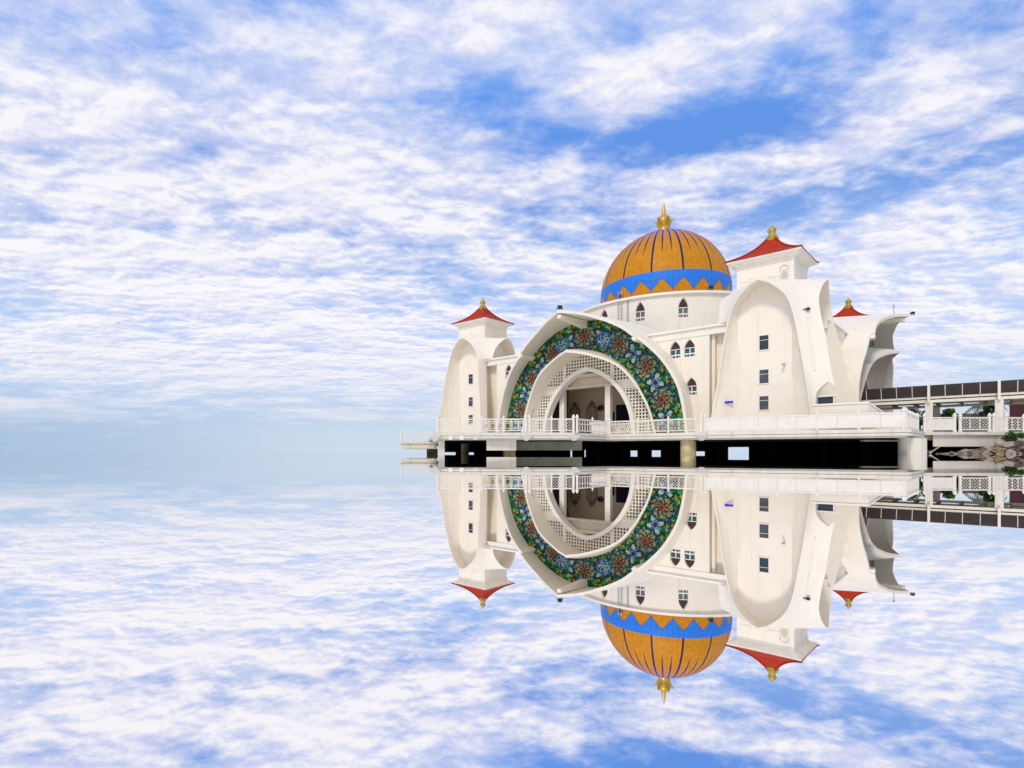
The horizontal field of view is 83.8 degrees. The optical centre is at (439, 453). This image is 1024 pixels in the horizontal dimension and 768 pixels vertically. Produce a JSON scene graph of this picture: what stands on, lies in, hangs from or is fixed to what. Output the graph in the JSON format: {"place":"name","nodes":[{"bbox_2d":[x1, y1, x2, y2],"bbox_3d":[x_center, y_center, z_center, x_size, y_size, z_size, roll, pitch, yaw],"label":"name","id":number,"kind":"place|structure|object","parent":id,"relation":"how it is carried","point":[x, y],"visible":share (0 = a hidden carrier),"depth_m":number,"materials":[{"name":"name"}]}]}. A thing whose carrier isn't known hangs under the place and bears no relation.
{"place":"outdoors","nodes":[
{"label":"outdoors","id":0,"kind":"place"},
{"bbox_2d":[0,453,1023,767],"bbox_3d":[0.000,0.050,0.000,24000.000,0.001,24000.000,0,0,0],"label":"sea water","id":1,"kind":"structure","parent":0,"point":[462,611],"depth_m":0.18,"materials":[{"name":"blue liquid"}]},
{"bbox_2d":[427,429,926,453],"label":"viewing deck","id":2,"kind":"structure","parent":1,"relation":"in","point":[885,441],"depth_m":41.36,"materials":[{"name":"concrete"}]},
{"bbox_2d":[399,442,437,453],"bbox_3d":[-2.039,-0.030,58.000,3.784,2.160,6.000,0,0,0],"label":"landing","id":3,"kind":"object","parent":2,"relation":"attached to","point":[430,447],"visible":0.69,"depth_m":55.15,"materials":[{"name":"concrete"}]},
{"bbox_2d":[400,430,435,441],"bbox_3d":[-2.020,-1.690,55.300,3.591,1.160,0.252,0,0,0],"label":"railing","id":4,"kind":"object","parent":3,"relation":"on","point":[401,432],"visible":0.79,"depth_m":55.25,"materials":[{"name":"paint"}]},
{"bbox_2d":[436,414,527,432],"bbox_3d":[3.015,-2.090,40.220,6.509,1.280,0.251,0,0,6],"label":"railing","id":5,"kind":"object","parent":2,"relation":"on","point":[496,421],"visible":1,"depth_m":40.16,"materials":[{"name":"paint"}]},
{"bbox_2d":[528,414,574,431],"bbox_3d":[7.933,-2.090,39.920,3.357,1.280,0.252,0,0,0],"label":"railing","id":6,"kind":"object","parent":2,"relation":"on","point":[551,418],"visible":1,"depth_m":39.88,"materials":[{"name":"paint"}]},
{"bbox_2d":[575,414,607,433],"bbox_3d":[11.300,-2.090,41.685,0.247,1.280,4.964,0,0,42],"label":"railing","id":7,"kind":"object","parent":2,"relation":"on","point":[597,425],"visible":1,"depth_m":41.63,"materials":[{"name":"paint"}]},
{"bbox_2d":[608,414,702,433],"bbox_3d":[15.606,-2.090,41.310,6.830,1.280,0.249,0,0,39],"label":"railing","id":8,"kind":"object","parent":2,"relation":"on","point":[668,419],"visible":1,"depth_m":41.09,"materials":[{"name":"paint"}]},
{"bbox_2d":[436,203,908,433],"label":"mosque","id":9,"kind":"structure","parent":2,"relation":"on","point":[670,335],"depth_m":49.25,"materials":[{"name":"beige paint"}]},
{"bbox_2d":[504,365,510,379],"bbox_3d":[7.236,-8.415,58.658,0.240,1.610,1.100,0,0,-45],"label":"window","id":10,"kind":"structure","parent":9,"relation":"in","point":[508,368],"depth_m":58.85,"materials":[{"name":"red glass"}]},
{"bbox_2d":[570,402,579,432],"bbox_3d":[14.386,-3.800,59.988,0.145,3.300,1.250,0,0,-45],"label":"lattice door","id":11,"kind":"structure","parent":9,"relation":"in","point":[574,409],"depth_m":59.86,"materials":[{"name":"brown wood"}]},
{"bbox_2d":[586,401,597,432],"bbox_3d":[15.797,-3.800,58.570,0.145,3.300,1.250,0,0,-45],"label":"lattice door","id":12,"kind":"structure","parent":9,"relation":"in","point":[591,411],"depth_m":58.59,"materials":[{"name":"brown wood"}]},
{"bbox_2d":[601,309,607,317],"bbox_3d":[17.065,-13.860,58.224,0.150,1.940,1.000,0,0,-33],"label":"window","id":13,"kind":"structure","parent":9,"relation":"in","point":[604,313],"depth_m":58.30,"materials":[{"name":"red glass"}]},
{"bbox_2d":[634,302,645,322],"bbox_3d":[19.734,-13.805,55.455,1.140,2.050,0.240,0,0,34],"label":"window","id":14,"kind":"structure","parent":9,"relation":"in","point":[640,309],"depth_m":55.50,"materials":[{"name":"white glass"}]},
{"bbox_2d":[670,341,681,359],"bbox_3d":[19.401,-8.415,46.429,0.240,1.610,1.100,0,0,-45],"label":"window","id":15,"kind":"structure","parent":9,"relation":"in","point":[675,348],"depth_m":46.48,"materials":[{"name":"white glass"}]},
{"bbox_2d":[677,298,689,318],"bbox_3d":[23.285,-13.805,53.955,1.140,2.050,0.240,0,0,12],"label":"window","id":16,"kind":"structure","parent":9,"relation":"in","point":[683,305],"depth_m":54.01,"materials":[{"name":"white glass"}]},
{"bbox_2d":[682,339,695,358],"bbox_3d":[20.212,-8.415,45.614,0.240,1.610,1.100,0,0,-45],"label":"window","id":17,"kind":"structure","parent":9,"relation":"in","point":[689,348],"depth_m":45.72,"materials":[{"name":"white glass"}]},
{"bbox_2d":[687,377,697,396],"bbox_3d":[20.318,-5.315,45.507,0.240,1.610,1.100,0,0,-45],"label":"window","id":18,"kind":"structure","parent":9,"relation":"in","point":[692,385],"depth_m":45.54,"materials":[{"name":"white glass"}]},
{"bbox_2d":[780,265,788,272],"bbox_3d":[24.752,-13.200,40.620,0.515,0.560,0.553,0,0,22],"label":"horn loudspeaker","id":19,"kind":"object","parent":9,"relation":"attached to","point":[783,268],"visible":1,"depth_m":40.49,"materials":[{"name":"white plastic"}]},
{"bbox_2d":[703,407,905,431],"bbox_3d":[22.978,-2.090,36.335,10.974,1.280,0.252,0,0,31],"label":"railing","id":20,"kind":"object","parent":2,"relation":"on","point":[857,420],"visible":1,"depth_m":35.95,"materials":[{"name":"paint"}]},
{"bbox_2d":[811,402,909,429],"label":"plinth wall","id":21,"kind":"structure","parent":2,"relation":"on","point":[847,408],"depth_m":35.66,"materials":[{"name":"beige paint"}]},
{"bbox_2d":[905,407,919,429],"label":"railing","id":22,"kind":"object","parent":2,"relation":"on","point":[912,420],"visible":0.92,"depth_m":35.99,"materials":[{"name":"paint"}]},
{"bbox_2d":[982,447,992,453],"bbox_3d":[35.026,-0.043,36.202,0.490,0.257,0.931,9,-44,-15],"label":"boulder","id":23,"kind":"object","parent":1,"relation":"in","point":[987,450],"visible":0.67,"depth_m":36.00,"materials":[{"name":"grey stone"}]},
{"bbox_2d":[1004,449,1016,453],"bbox_3d":[36.620,-0.051,36.249,0.709,0.425,0.560,-20,10,-18],"label":"boulder","id":24,"kind":"object","parent":1,"relation":"in","point":[1009,451],"visible":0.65,"depth_m":36.13,"materials":[{"name":"grey stone"}]},
{"bbox_2d":[0,0,1023,452],"label":"sky","id":25,"kind":"structure","parent":0,"point":[227,226],"materials":[{"name":"blue"}]},
{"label":"shore","id":26,"kind":"structure","parent":0,"visible":0},
{"bbox_2d":[901,409,924,430],"bbox_3d":[50.941,-2.898,59.965,2.621,4.097,3.309,0,0,-31],"label":"tree","id":27,"kind":"object","parent":26,"relation":"on","point":[920,417],"visible":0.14,"depth_m":59.73,"materials":[{"name":"green plant"}]},
{"bbox_2d":[940,408,957,430],"bbox_3d":[52.125,-2.789,57.919,1.833,3.878,2.222,0,0,0],"label":"tree","id":28,"kind":"object","parent":26,"relation":"on","point":[948,412],"visible":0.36,"depth_m":57.55,"materials":[{"name":"green plant"}]},
{"bbox_2d":[956,414,979,422],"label":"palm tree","id":29,"kind":"object","parent":26,"relation":"on","point":[974,420],"visible":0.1,"depth_m":73.49,"materials":[{"name":"green plant"}]},
{"bbox_2d":[924,432,1023,453],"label":"footbridge","id":30,"kind":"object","parent":26,"relation":"on","point":[942,442],"visible":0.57,"depth_m":38.45,"materials":[{"name":"concrete"}]},
{"bbox_2d":[922,413,956,431],"bbox_3d":[34.020,-2.090,38.435,2.260,1.280,0.252,0,0,1],"label":"railing","id":31,"kind":"object","parent":30,"relation":"on","point":[939,423],"visible":0.98,"depth_m":38.40,"materials":[{"name":"paint"}]},
{"bbox_2d":[861,379,1023,431],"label":"walkway canopy","id":32,"kind":"object","parent":30,"relation":"on","point":[998,393],"visible":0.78,"depth_m":44.68,"materials":[{"name":"brown metal"}]},
{"bbox_2d":[950,420,969,431],"bbox_3d":[43.364,-1.934,47.036,1.374,1.668,1.564,0,0,-39],"label":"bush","id":33,"kind":"object","parent":30,"relation":"on","point":[962,427],"visible":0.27,"depth_m":46.81,"materials":[{"name":"green plant"}]},
{"bbox_2d":[958,413,991,431],"bbox_3d":[36.400,-2.090,38.420,2.252,1.280,0.252,0,0,0],"label":"railing","id":34,"kind":"object","parent":30,"relation":"on","point":[960,420],"visible":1,"depth_m":38.40,"materials":[{"name":"paint"}]},
{"bbox_2d":[966,421,984,431],"bbox_3d":[43.935,-1.924,46.566,1.191,1.648,1.580,0,0,-24],"label":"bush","id":35,"kind":"object","parent":30,"relation":"on","point":[973,424],"visible":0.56,"depth_m":46.34,"materials":[{"name":"green plant"}]},
{"bbox_2d":[992,413,1007,431],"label":"railing","id":36,"kind":"object","parent":30,"relation":"on","point":[999,423],"visible":1,"depth_m":38.39,"materials":[{"name":"paint"}]},
{"bbox_2d":[1008,420,1021,431],"bbox_3d":[46.510,-1.942,45.994,1.500,1.684,1.065,0,0,37],"label":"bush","id":37,"kind":"object","parent":30,"relation":"on","point":[1009,423],"visible":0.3,"depth_m":45.75,"materials":[{"name":"green plant"}]},
{"bbox_2d":[1007,413,1023,431],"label":"railing","id":38,"kind":"object","parent":30,"relation":"on","point":[1017,422],"visible":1,"depth_m":38.41,"materials":[{"name":"paint"}]},
{"bbox_2d":[940,414,1008,431],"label":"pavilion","id":39,"kind":"structure","parent":26,"relation":"on","point":[962,419],"depth_m":82.71,"materials":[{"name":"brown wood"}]},
{"bbox_2d":[973,411,982,431],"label":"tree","id":40,"kind":"object","parent":26,"relation":"on","point":[980,414],"visible":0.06,"depth_m":66.20,"materials":[{"name":"green plant"}]},
{"bbox_2d":[958,401,1007,431],"bbox_3d":[57.901,-3.237,60.096,4.757,5.175,4.353,0,0,44],"label":"palm tree","id":41,"kind":"object","parent":26,"relation":"on","point":[975,407],"visible":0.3,"depth_m":60.37,"materials":[{"name":"green plant"}]},
{"bbox_2d":[980,405,994,428],"bbox_3d":[56.718,-3.009,58.107,1.829,4.318,1.763,0,0,0],"label":"tree","id":42,"kind":"object","parent":26,"relation":"on","point":[990,409],"visible":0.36,"depth_m":57.96,"materials":[{"name":"green plant"}]},
{"bbox_2d":[1001,431,1023,441],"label":"shrub","id":43,"kind":"object","parent":26,"relation":"on","point":[1011,436],"visible":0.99,"depth_m":36.55,"materials":[{"name":"green plant"}]},
{"bbox_2d":[1009,400,1023,431],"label":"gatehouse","id":44,"kind":"object","parent":26,"relation":"on","point":[1016,410],"depth_m":54.92,"materials":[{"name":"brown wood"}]},
{"bbox_3d":[36.433,-0.495,36.688,0.665,0.214,0.334,28,0,28],"label":"boulder","id":45,"kind":"object","parent":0,"visible":0},
{"bbox_2d":[1000,441,1014,447],"bbox_3d":[36.594,-0.563,36.424,0.497,0.408,0.609,0,0,-32],"label":"boulder","id":46,"kind":"object","parent":45,"relation":"on","point":[1008,444],"visible":1,"depth_m":36.26,"materials":[{"name":"grey stone"}]}
]}

